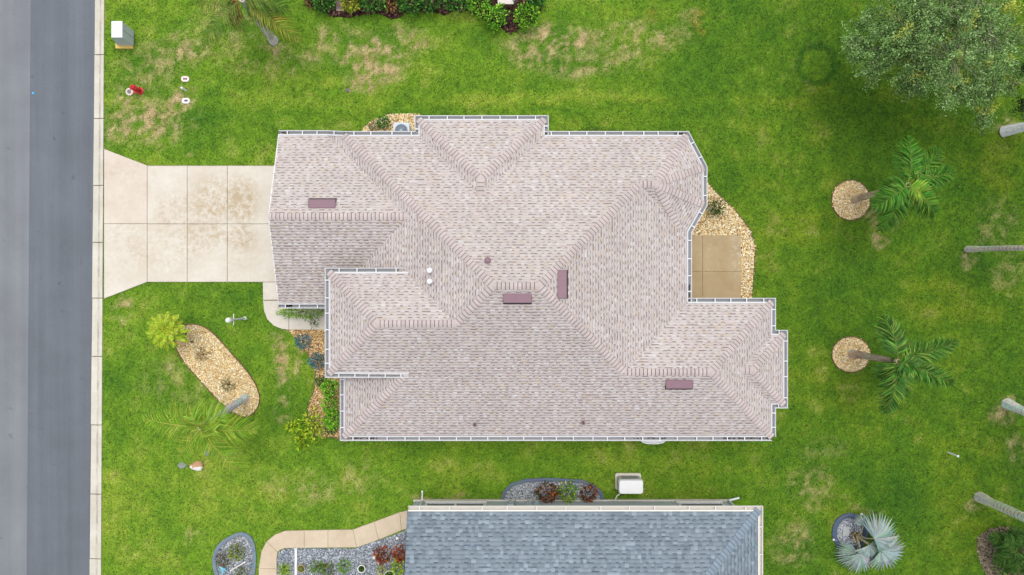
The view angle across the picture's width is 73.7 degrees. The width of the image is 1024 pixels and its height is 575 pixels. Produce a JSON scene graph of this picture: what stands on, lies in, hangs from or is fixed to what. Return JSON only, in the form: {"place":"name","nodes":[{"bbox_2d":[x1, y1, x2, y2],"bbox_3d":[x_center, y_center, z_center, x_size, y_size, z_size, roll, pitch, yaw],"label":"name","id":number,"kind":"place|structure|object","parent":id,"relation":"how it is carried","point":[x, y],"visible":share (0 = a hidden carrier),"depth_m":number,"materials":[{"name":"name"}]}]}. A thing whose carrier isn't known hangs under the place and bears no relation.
{"place":"outdoors","nodes":[
{"label":"outdoors","id":0,"kind":"place"},
{"bbox_2d":[0,0,94,574],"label":"road","id":1,"kind":"structure","parent":0,"point":[47,52],"depth_m":29.99,"materials":[{"name":"grey asphalt"}]},
{"bbox_2d":[90,0,104,574],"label":"kerb","id":2,"kind":"structure","parent":1,"relation":"on","point":[96,408],"depth_m":29.98,"materials":[{"name":"beige concrete"}]},
{"bbox_2d":[104,149,274,297],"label":"driveway","id":3,"kind":"structure","parent":0,"point":[186,223],"depth_m":29.94,"materials":[{"name":"beige concrete"}]},
{"bbox_2d":[259,511,406,574],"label":"garden path","id":4,"kind":"structure","parent":0,"point":[275,544],"depth_m":29.94,"materials":[{"name":"beige concrete"}]},
{"bbox_2d":[101,0,1023,574],"bbox_3d":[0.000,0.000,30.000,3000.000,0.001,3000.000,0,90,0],"label":"lawn","id":5,"kind":"structure","parent":0,"point":[569,122],"depth_m":30.00,"materials":[{"name":"green plant"}]},
{"bbox_2d":[111,21,133,48],"bbox_3d":[-16.957,-10.893,29.500,0.810,1.000,0.839,0,90,0],"label":"utility cabinet","id":6,"kind":"object","parent":5,"relation":"on","point":[122,34],"visible":1,"depth_m":29.26,"materials":[{"name":"metal"}]},
{"bbox_2d":[125,88,133,95],"bbox_3d":[-16.785,-8.589,29.960,0.340,0.080,0.323,0,90,0],"label":"valve cover","id":7,"kind":"object","parent":5,"relation":"on","point":[128,91],"visible":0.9,"depth_m":29.94,"materials":[{"name":"plastic"}]},
{"bbox_2d":[130,84,143,94],"bbox_3d":[-16.335,-8.600,29.625,0.400,0.750,0.376,0,90,0],"label":"fire hydrant","id":8,"kind":"object","parent":5,"relation":"on","point":[138,90],"visible":1,"depth_m":29.56,"materials":[{"name":"metal"}]},
{"bbox_2d":[178,462,186,468],"bbox_3d":[-14.476,7.799,29.960,0.353,0.089,0.305,-36,90,0],"label":"rock","id":9,"kind":"object","parent":5,"relation":"on","point":[181,466],"visible":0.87,"depth_m":29.93,"materials":[{"name":"stone"}]},
{"bbox_2d":[181,76,188,81],"bbox_3d":[-14.339,-9.152,29.971,0.340,0.058,0.240,0,90,0],"label":"meter box","id":10,"kind":"object","parent":5,"relation":"on","point":[184,78],"visible":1,"depth_m":29.95,"materials":[{"name":"plastic"}]},
{"bbox_2d":[182,98,189,103],"bbox_3d":[-14.311,-8.196,29.971,0.340,0.058,0.240,0,90,0],"label":"meter box","id":11,"kind":"object","parent":5,"relation":"on","point":[185,100],"visible":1,"depth_m":29.95,"materials":[{"name":"plastic"}]},
{"bbox_2d":[189,461,202,470],"bbox_3d":[-13.848,7.818,29.889,0.592,0.241,0.456,0,90,0],"label":"rock","id":12,"kind":"object","parent":5,"relation":"on","point":[197,466],"visible":0.95,"depth_m":29.84,"materials":[{"name":"stone"}]},
{"bbox_2d":[175,323,258,416],"bbox_3d":[-12.901,3.599,29.983,1.912,0.142,4.961,-42,90,0],"label":"pebble bed","id":13,"kind":"object","parent":5,"relation":"on","point":[221,362],"visible":0.91,"depth_m":29.97,"materials":[{"name":"beige gravel"}]},
{"bbox_2d":[146,311,189,351],"bbox_3d":[-14.396,1.841,29.037,2.004,1.982,1.725,0,90,0],"label":"sago palm","id":14,"kind":"object","parent":13,"relation":"on","point":[164,331],"visible":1,"depth_m":28.42,"materials":[{"name":"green plant"}]},
{"bbox_2d":[141,394,259,474],"bbox_3d":[-12.056,5.812,27.539,4.578,4.965,3.289,0,90,0],"label":"palm tree","id":15,"kind":"object","parent":13,"relation":"on","point":[208,427],"visible":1,"depth_m":25.91,"materials":[{"name":"green plant"}]},
{"bbox_2d":[193,347,209,360],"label":"spiky plant","id":16,"kind":"object","parent":13,"relation":"on","point":[200,348],"visible":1,"depth_m":29.75,"materials":[{"name":"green plant"}]},
{"bbox_2d":[175,324,259,416],"bbox_3d":[-12.906,3.597,29.985,1.878,0.070,4.961,-42,90,0],"label":"bed edging","id":17,"kind":"object","parent":13,"relation":"on","point":[234,357],"visible":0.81,"depth_m":29.96,"materials":[{"name":"stone"}]},
{"bbox_2d":[219,377,234,391],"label":"spiky plant","id":18,"kind":"object","parent":13,"relation":"on","point":[233,385],"visible":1,"depth_m":29.75,"materials":[{"name":"green plant"}]},
{"bbox_2d":[216,536,251,574],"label":"gravel bed","id":19,"kind":"object","parent":5,"relation":"on","point":[244,542],"visible":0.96,"depth_m":29.97,"materials":[{"name":"grey gravel"}]},
{"bbox_2d":[214,552,230,567],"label":"shrub","id":20,"kind":"object","parent":19,"relation":"on","point":[217,561],"visible":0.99,"depth_m":29.77,"materials":[{"name":"green plant"}]},
{"bbox_2d":[226,542,244,562],"bbox_3d":[-11.995,11.539,29.689,0.856,0.639,0.874,39,90,0],"label":"shrub","id":21,"kind":"object","parent":19,"relation":"on","point":[234,555],"visible":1,"depth_m":29.68,"materials":[{"name":"green plant"}]},
{"bbox_2d":[234,567,246,574],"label":"shrub","id":22,"kind":"object","parent":19,"relation":"on","point":[240,571],"visible":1,"depth_m":29.76,"materials":[{"name":"green plant"}]},
{"bbox_2d":[212,532,256,574],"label":"bed edging","id":23,"kind":"object","parent":5,"relation":"on","point":[252,544],"visible":0.99,"depth_m":29.91,"materials":[{"name":"concrete"}]},
{"bbox_2d":[225,314,246,324],"bbox_3d":[-11.726,1.353,29.040,0.238,1.920,0.459,22,90,0],"label":"lamp post","id":24,"kind":"object","parent":5,"relation":"on","point":[228,320],"visible":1,"depth_m":28.76,"materials":[{"name":"metal"}]},
{"bbox_2d":[191,0,303,49],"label":"palm tree","id":25,"kind":"object","parent":5,"relation":"on","point":[258,11],"visible":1,"depth_m":26.41,"materials":[{"name":"green plant"}]},
{"bbox_2d":[283,417,301,432],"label":"yellow bush","id":26,"kind":"object","parent":5,"relation":"on","point":[291,425],"visible":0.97,"depth_m":29.52,"materials":[{"name":"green plant"}]},
{"bbox_2d":[263,282,324,329],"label":"walkway","id":27,"kind":"structure","parent":5,"relation":"on","point":[270,302],"depth_m":29.94,"materials":[{"name":"beige concrete"}]},
{"bbox_2d":[275,308,324,321],"bbox_3d":[-9.021,1.074,29.489,2.444,1.041,0.884,0,90,0],"label":"shrub","id":28,"kind":"object","parent":27,"relation":"on","point":[290,313],"visible":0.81,"depth_m":29.37,"materials":[{"name":"green plant"}]},
{"bbox_2d":[308,315,318,327],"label":"shrub","id":29,"kind":"object","parent":27,"relation":"on","point":[314,322],"visible":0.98,"depth_m":29.68,"materials":[{"name":"green plant"}]},
{"bbox_2d":[292,432,309,450],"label":"yellow bush","id":30,"kind":"object","parent":5,"relation":"on","point":[301,440],"visible":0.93,"depth_m":29.58,"materials":[{"name":"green plant"}]},
{"bbox_2d":[289,329,345,441],"bbox_3d":[-8.550,4.293,29.976,2.582,0.148,4.990,0,90,0],"label":"pebble bed","id":31,"kind":"object","parent":5,"relation":"on","point":[317,342],"visible":0.45,"depth_m":29.96,"materials":[{"name":"beige gravel"}]},
{"bbox_2d":[294,334,310,349],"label":"blue succulent","id":32,"kind":"object","parent":31,"relation":"on","point":[299,340],"visible":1,"depth_m":29.71,"materials":[{"name":"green plant"}]},
{"bbox_2d":[296,407,327,445],"bbox_3d":[-8.551,6.002,29.352,1.479,1.310,1.676,-19,90,0],"label":"yellow bush","id":33,"kind":"object","parent":31,"relation":"on","point":[311,430],"visible":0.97,"depth_m":29.31,"materials":[{"name":"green plant"}]},
{"bbox_2d":[306,352,324,368],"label":"blue succulent","id":34,"kind":"object","parent":31,"relation":"on","point":[314,363],"visible":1,"depth_m":29.73,"materials":[{"name":"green plant"}]},
{"bbox_2d":[315,376,326,386],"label":"shrub","id":35,"kind":"object","parent":31,"relation":"on","point":[319,380],"visible":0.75,"depth_m":29.73,"materials":[{"name":"green plant"}]},
{"bbox_2d":[303,347,346,442],"bbox_3d":[-8.833,4.828,29.985,1.349,0.070,4.873,-23,90,0],"label":"bed edging","id":36,"kind":"object","parent":31,"relation":"on","point":[312,395],"visible":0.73,"depth_m":29.96,"materials":[{"name":"stone"}]},
{"bbox_2d":[319,378,339,398],"bbox_3d":[-7.827,4.302,29.405,0.846,1.198,0.878,36,90,0],"label":"hedge shrub","id":37,"kind":"object","parent":31,"relation":"on","point":[323,384],"visible":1,"depth_m":29.20,"materials":[{"name":"green plant"}]},
{"bbox_2d":[320,394,339,415],"bbox_3d":[-7.800,5.042,29.374,0.920,1.260,1.020,0,90,0],"label":"hedge shrub","id":38,"kind":"object","parent":31,"relation":"on","point":[325,409],"visible":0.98,"depth_m":29.16,"materials":[{"name":"green plant"}]},
{"bbox_2d":[325,420,336,434],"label":"shrub","id":39,"kind":"object","parent":31,"relation":"on","point":[330,431],"visible":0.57,"depth_m":29.74,"materials":[{"name":"green plant"}]},
{"bbox_2d":[323,408,339,430],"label":"hedge shrub","id":40,"kind":"object","parent":31,"relation":"on","point":[327,420],"visible":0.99,"depth_m":29.20,"materials":[{"name":"green plant"}]},
{"bbox_2d":[277,530,405,574],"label":"gravel bed","id":41,"kind":"object","parent":5,"relation":"on","point":[358,556],"visible":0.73,"depth_m":29.97,"materials":[{"name":"grey gravel"}]},
{"bbox_2d":[277,562,291,574],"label":"yucca","id":42,"kind":"object","parent":41,"relation":"on","point":[284,569],"visible":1,"depth_m":29.73,"materials":[{"name":"green plant"}]},
{"bbox_2d":[294,547,297,574],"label":"garden board","id":43,"kind":"object","parent":41,"relation":"on","point":[296,558],"visible":1,"depth_m":29.88,"materials":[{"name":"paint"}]},
{"bbox_2d":[297,564,304,572],"bbox_3d":[-9.208,12.273,29.825,0.360,0.350,0.360,0,90,0],"label":"plant pot","id":44,"kind":"object","parent":41,"relation":"on","point":[301,568],"visible":1,"depth_m":29.75,"materials":[{"name":"stone"}]},
{"bbox_2d":[306,558,327,574],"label":"succulent","id":45,"kind":"object","parent":41,"relation":"on","point":[318,566],"visible":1,"depth_m":29.75,"materials":[{"name":"green plant"}]},
{"bbox_2d":[319,561,334,574],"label":"succulent","id":46,"kind":"object","parent":41,"relation":"on","point":[324,566],"visible":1,"depth_m":29.75,"materials":[{"name":"green plant"}]},
{"bbox_2d":[335,557,353,574],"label":"succulent","id":47,"kind":"object","parent":41,"relation":"on","point":[344,565],"visible":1,"depth_m":29.78,"materials":[{"name":"green plant"}]},
{"bbox_2d":[357,564,364,572],"bbox_3d":[-6.551,12.245,29.784,0.360,0.432,0.355,0,90,0],"label":"plant pot","id":48,"kind":"object","parent":41,"relation":"on","point":[361,568],"visible":1,"depth_m":29.70,"materials":[{"name":"paint"}]},
{"bbox_2d":[375,565,386,574],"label":"yellow bush","id":49,"kind":"object","parent":41,"relation":"on","point":[379,567],"visible":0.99,"depth_m":29.80,"materials":[{"name":"green plant"}]},
{"bbox_2d":[371,545,391,565],"bbox_3d":[-5.648,11.665,29.684,0.982,0.647,0.949,0,90,0],"label":"croton","id":50,"kind":"object","parent":41,"relation":"on","point":[379,559],"visible":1,"depth_m":29.63,"materials":[{"name":"red plant"}]},
{"bbox_2d":[384,569,394,574],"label":"plant pot","id":51,"kind":"object","parent":41,"relation":"on","point":[388,572],"visible":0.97,"depth_m":29.62,"materials":[{"name":"paint"}]},
{"bbox_2d":[390,555,403,574],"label":"yellow bush","id":52,"kind":"object","parent":41,"relation":"on","point":[396,568],"visible":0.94,"depth_m":29.56,"materials":[{"name":"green plant"}]},
{"bbox_2d":[392,544,404,563],"bbox_3d":[-4.830,11.537,29.620,0.846,0.773,0.881,0,90,0],"label":"croton","id":53,"kind":"object","parent":41,"relation":"on","point":[395,554],"visible":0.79,"depth_m":29.52,"materials":[{"name":"red plant"}]},
{"bbox_2d":[362,113,419,130],"bbox_3d":[-5.211,-7.099,29.984,3.111,0.129,1.119,0,90,0],"label":"pebble bed","id":54,"kind":"object","parent":5,"relation":"on","point":[409,118],"visible":0.48,"depth_m":29.96,"materials":[{"name":"beige gravel"}]},
{"bbox_2d":[366,119,380,130],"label":"flowering plant","id":55,"kind":"object","parent":54,"relation":"on","point":[369,124],"visible":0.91,"depth_m":29.80,"materials":[{"name":"green plant"}]},
{"bbox_2d":[375,114,389,129],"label":"shrub","id":56,"kind":"object","parent":54,"relation":"on","point":[384,117],"visible":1,"depth_m":29.67,"materials":[{"name":"green plant"}]},
{"bbox_2d":[393,122,411,130],"bbox_3d":[-4.742,-6.730,29.580,0.680,0.740,0.680,0,90,0],"label":"air conditioner","id":57,"kind":"object","parent":54,"relation":"on","point":[401,126],"visible":0.59,"depth_m":29.25,"materials":[{"name":"paint"}]},
{"bbox_2d":[307,0,541,34],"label":"mulch bed","id":58,"kind":"object","parent":5,"relation":"on","point":[510,26],"visible":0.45,"depth_m":29.95,"materials":[{"name":"brown wood"}]},
{"bbox_2d":[303,0,318,9],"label":"ornamental plant","id":59,"kind":"object","parent":58,"relation":"on","point":[309,4],"visible":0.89,"depth_m":29.77,"materials":[{"name":"green plant"}]},
{"bbox_2d":[310,0,339,14],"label":"shrub","id":60,"kind":"object","parent":58,"relation":"on","point":[316,3],"visible":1,"depth_m":29.48,"materials":[{"name":"green plant"}]},
{"bbox_2d":[336,1,343,10],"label":"splash block","id":61,"kind":"object","parent":58,"relation":"on","point":[338,7],"depth_m":29.90,"materials":[{"name":"concrete"}]},
{"bbox_2d":[339,0,361,14],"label":"shrub","id":62,"kind":"object","parent":58,"relation":"on","point":[350,9],"visible":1,"depth_m":29.39,"materials":[{"name":"yellow plant"}]},
{"bbox_2d":[357,0,388,13],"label":"shrub","id":63,"kind":"object","parent":58,"relation":"on","point":[373,6],"visible":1,"depth_m":29.34,"materials":[{"name":"green plant"}]},
{"bbox_2d":[382,0,399,11],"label":"ornamental plant","id":64,"kind":"object","parent":58,"relation":"on","point":[390,5],"visible":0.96,"depth_m":29.61,"materials":[{"name":"red plant"}]},
{"bbox_2d":[396,0,421,16],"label":"shrub","id":65,"kind":"object","parent":58,"relation":"on","point":[403,7],"visible":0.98,"depth_m":29.41,"materials":[{"name":"green plant"}]},
{"bbox_2d":[416,0,441,13],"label":"shrub","id":66,"kind":"object","parent":58,"relation":"on","point":[431,5],"visible":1,"depth_m":29.39,"materials":[{"name":"green plant"}]},
{"bbox_2d":[443,0,470,13],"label":"shrub","id":67,"kind":"object","parent":58,"relation":"on","point":[455,5],"visible":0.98,"depth_m":29.30,"materials":[{"name":"green plant"}]},
{"bbox_2d":[466,0,490,17],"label":"shrub","id":68,"kind":"object","parent":58,"relation":"on","point":[471,7],"visible":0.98,"depth_m":29.39,"materials":[{"name":"green plant"}]},
{"bbox_2d":[479,2,510,32],"bbox_3d":[-0.741,-11.678,29.447,1.392,1.120,1.268,0,90,0],"label":"shrub","id":69,"kind":"object","parent":58,"relation":"on","point":[494,9],"visible":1,"depth_m":29.32,"materials":[{"name":"green plant"}]},
{"bbox_2d":[498,0,512,7],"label":"air conditioner","id":70,"kind":"object","parent":58,"relation":"on","point":[508,3],"visible":0.77,"depth_m":29.58,"materials":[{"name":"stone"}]},
{"bbox_2d":[513,2,540,30],"bbox_3d":[0.648,-11.739,29.360,1.263,1.294,1.300,0,90,0],"label":"shrub","id":71,"kind":"object","parent":58,"relation":"on","point":[522,15],"visible":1,"depth_m":29.27,"materials":[{"name":"green plant"}]},
{"bbox_2d":[526,0,545,9],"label":"shrub","id":72,"kind":"object","parent":58,"relation":"on","point":[533,2],"visible":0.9,"depth_m":29.44,"materials":[{"name":"green plant"}]},
{"bbox_2d":[268,115,787,440],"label":"house","id":73,"kind":"structure","parent":5,"relation":"on","point":[493,277],"depth_m":26.65,"materials":[{"name":"grey"}]},
{"bbox_2d":[504,481,599,498],"bbox_3d":[1.760,8.893,29.971,4.438,0.143,1.019,0,90,0],"label":"gravel bed","id":74,"kind":"object","parent":5,"relation":"on","point":[523,491],"visible":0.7,"depth_m":29.97,"materials":[{"name":"grey gravel"}]},
{"bbox_2d":[533,480,561,503],"bbox_3d":[1.548,8.910,29.636,1.200,0.747,1.027,21,90,0],"label":"croton","id":75,"kind":"object","parent":74,"relation":"on","point":[547,494],"visible":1,"depth_m":29.59,"materials":[{"name":"red plant"}]},
{"bbox_2d":[556,479,578,504],"bbox_3d":[2.386,8.881,29.663,1.123,0.691,1.064,0,90,0],"label":"yellow bush","id":76,"kind":"object","parent":74,"relation":"on","point":[563,498],"visible":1,"depth_m":29.60,"materials":[{"name":"green plant"}]},
{"bbox_2d":[578,482,597,502],"bbox_3d":[3.337,8.906,29.684,0.870,0.646,0.952,35,90,0],"label":"croton","id":77,"kind":"object","parent":74,"relation":"on","point":[583,496],"visible":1,"depth_m":29.63,"materials":[{"name":"red plant"}]},
{"bbox_2d":[501,477,603,499],"bbox_3d":[1.749,8.885,29.960,4.611,0.120,1.078,0,90,0],"label":"bed edging","id":78,"kind":"object","parent":5,"relation":"on","point":[515,483],"visible":0.98,"depth_m":29.91,"materials":[{"name":"stone"}]},
{"bbox_2d":[404,491,762,574],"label":"house","id":79,"kind":"structure","parent":5,"relation":"on","point":[594,537],"depth_m":26.96,"materials":[{"name":"grey"}]},
{"bbox_2d":[425,500,486,505],"bbox_3d":[-2.427,9.301,28.805,2.669,1.710,0.100,0,90,0],"label":"window","id":80,"kind":"structure","parent":79,"relation":"in","point":[427,502],"depth_m":29.54,"materials":[{"name":"paint"}]},
{"bbox_2d":[676,500,724,505],"bbox_3d":[8.127,9.301,28.805,2.015,1.710,0.100,0,90,0],"label":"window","id":81,"kind":"structure","parent":79,"relation":"in","point":[680,502],"depth_m":29.54,"materials":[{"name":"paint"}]},
{"bbox_2d":[578,124,608,130],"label":"flowering plant","id":82,"kind":"object","parent":5,"relation":"on","point":[589,127],"visible":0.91,"depth_m":29.82,"materials":[{"name":"green plant"}]},
{"bbox_2d":[614,473,642,501],"bbox_3d":[5.044,8.742,29.570,1.209,0.860,1.206,0,90,0],"label":"generator","id":83,"kind":"object","parent":5,"relation":"on","point":[628,483],"visible":1,"depth_m":29.14,"materials":[{"name":"paint"}]},
{"bbox_2d":[641,441,664,443],"bbox_3d":[6.006,6.346,29.490,1.160,1.020,0.640,0,90,0],"label":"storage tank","id":84,"kind":"object","parent":5,"relation":"on","point":[653,442],"visible":0.23,"depth_m":29.00,"materials":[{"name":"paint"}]},
{"bbox_2d":[692,182,755,297],"bbox_3d":[9.279,-1.857,29.976,2.892,0.154,5.522,0,90,0],"label":"pebble bed","id":85,"kind":"object","parent":5,"relation":"on","point":[730,222],"visible":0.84,"depth_m":29.96,"materials":[{"name":"beige gravel"}]},
{"bbox_2d":[707,197,725,216],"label":"shrub","id":86,"kind":"object","parent":85,"relation":"on","point":[714,204],"visible":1,"depth_m":29.46,"materials":[{"name":"green plant"}]},
{"bbox_2d":[709,184,755,297],"bbox_3d":[10.065,-2.047,29.985,1.096,0.070,5.911,-19,90,0],"label":"bed edging","id":87,"kind":"object","parent":85,"relation":"on","point":[751,234],"visible":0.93,"depth_m":29.96,"materials":[{"name":"stone"}]},
{"bbox_2d":[837,518,862,546],"bbox_3d":[14.811,10.753,29.981,1.408,0.113,1.552,0,90,0],"label":"gravel bed","id":88,"kind":"object","parent":5,"relation":"on","point":[852,525],"visible":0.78,"depth_m":29.96,"materials":[{"name":"grey gravel"}]},
{"bbox_2d":[842,526,849,535],"bbox_3d":[14.649,10.680,29.953,0.281,0.055,0.410,6,90,0],"label":"paver","id":89,"kind":"object","parent":88,"relation":"on","point":[846,530],"visible":1,"depth_m":29.93,"materials":[{"name":"stone"}]},
{"bbox_2d":[832,513,867,549],"bbox_3d":[14.817,10.755,29.960,1.561,0.120,1.721,0,90,0],"label":"bed edging","id":90,"kind":"object","parent":88,"relation":"on","point":[839,519],"visible":0.66,"depth_m":29.91,"materials":[{"name":"concrete"}]},
{"bbox_2d":[835,512,903,573],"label":"fan palm","id":91,"kind":"object","parent":88,"relation":"on","point":[882,548],"visible":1,"depth_m":29.05,"materials":[{"name":"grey plant"}]},
{"bbox_2d":[831,180,869,219],"bbox_3d":[14.873,-3.835,29.982,1.716,0.115,1.792,0,90,0],"label":"pebble bed","id":92,"kind":"object","parent":5,"relation":"on","point":[843,194],"visible":0.94,"depth_m":29.97,"materials":[{"name":"beige gravel"}]},
{"bbox_2d":[831,180,870,220],"bbox_3d":[14.873,-3.838,29.985,1.720,0.070,1.800,0,90,0],"label":"bed edging","id":93,"kind":"object","parent":92,"relation":"on","point":[832,202],"visible":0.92,"depth_m":29.96,"materials":[{"name":"stone"}]},
{"bbox_2d":[850,135,956,232],"bbox_3d":[15.540,-3.866,27.825,2.798,4.358,3.912,25,90,0],"label":"palm tree","id":94,"kind":"object","parent":92,"relation":"on","point":[893,198],"visible":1,"depth_m":26.06,"materials":[{"name":"green plant"}]},
{"bbox_2d":[831,336,869,371],"bbox_3d":[14.893,2.938,29.980,1.740,0.104,1.606,0,90,0],"label":"pebble bed","id":95,"kind":"object","parent":5,"relation":"on","point":[843,360],"visible":0.94,"depth_m":29.97,"materials":[{"name":"beige gravel"}]},
{"bbox_2d":[831,336,870,372],"bbox_3d":[14.887,2.938,29.985,1.740,0.070,1.600,0,90,0],"label":"bed edging","id":96,"kind":"object","parent":95,"relation":"on","point":[832,353],"visible":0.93,"depth_m":29.96,"materials":[{"name":"stone"}]},
{"bbox_2d":[848,314,959,414],"bbox_3d":[15.900,3.033,27.894,3.555,4.218,4.014,0,90,0],"label":"palm tree","id":97,"kind":"object","parent":95,"relation":"on","point":[895,375],"visible":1,"depth_m":26.44,"materials":[{"name":"green plant"}]},
{"bbox_2d":[838,0,1023,136],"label":"oak tree","id":98,"kind":"object","parent":5,"relation":"on","point":[909,32],"visible":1,"depth_m":24.96,"materials":[{"name":"green plant"}]},
{"bbox_2d":[964,245,1023,252],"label":"palm tree","id":99,"kind":"object","parent":5,"relation":"on","point":[967,249],"visible":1,"depth_m":28.20,"materials":[{"name":"grey plant"}]},
{"bbox_2d":[974,491,1023,521],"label":"palm tree","id":100,"kind":"object","parent":5,"relation":"on","point":[989,501],"visible":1,"depth_m":28.61,"materials":[{"name":"grey plant"}]},
{"bbox_2d":[976,526,1023,574],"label":"mulch bed","id":101,"kind":"object","parent":5,"relation":"on","point":[985,549],"visible":0.34,"depth_m":29.96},
{"bbox_2d":[988,526,1023,574],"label":"palm clump","id":102,"kind":"object","parent":101,"relation":"on","point":[1009,556],"visible":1,"depth_m":29.05,"materials":[{"name":"green plant"}]},
{"bbox_2d":[992,565,1023,574],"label":"shrub","id":103,"kind":"object","parent":101,"relation":"on","point":[1004,572],"visible":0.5,"depth_m":29.51,"materials":[{"name":"green plant"}]},
{"bbox_2d":[1000,53,1023,136],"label":"palm tree","id":104,"kind":"object","parent":5,"relation":"on","point":[1009,130],"visible":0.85,"depth_m":29.19,"materials":[{"name":"green plant"}]},
{"bbox_2d":[1001,398,1023,415],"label":"palm tree","id":105,"kind":"object","parent":5,"relation":"on","point":[1010,405],"visible":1,"depth_m":29.45,"materials":[{"name":"grey plant"}]},
{"bbox_2d":[692,234,741,297],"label":"patio","id":106,"kind":"structure","parent":0,"point":[722,252],"depth_m":29.91,"materials":[{"name":"beige concrete"}]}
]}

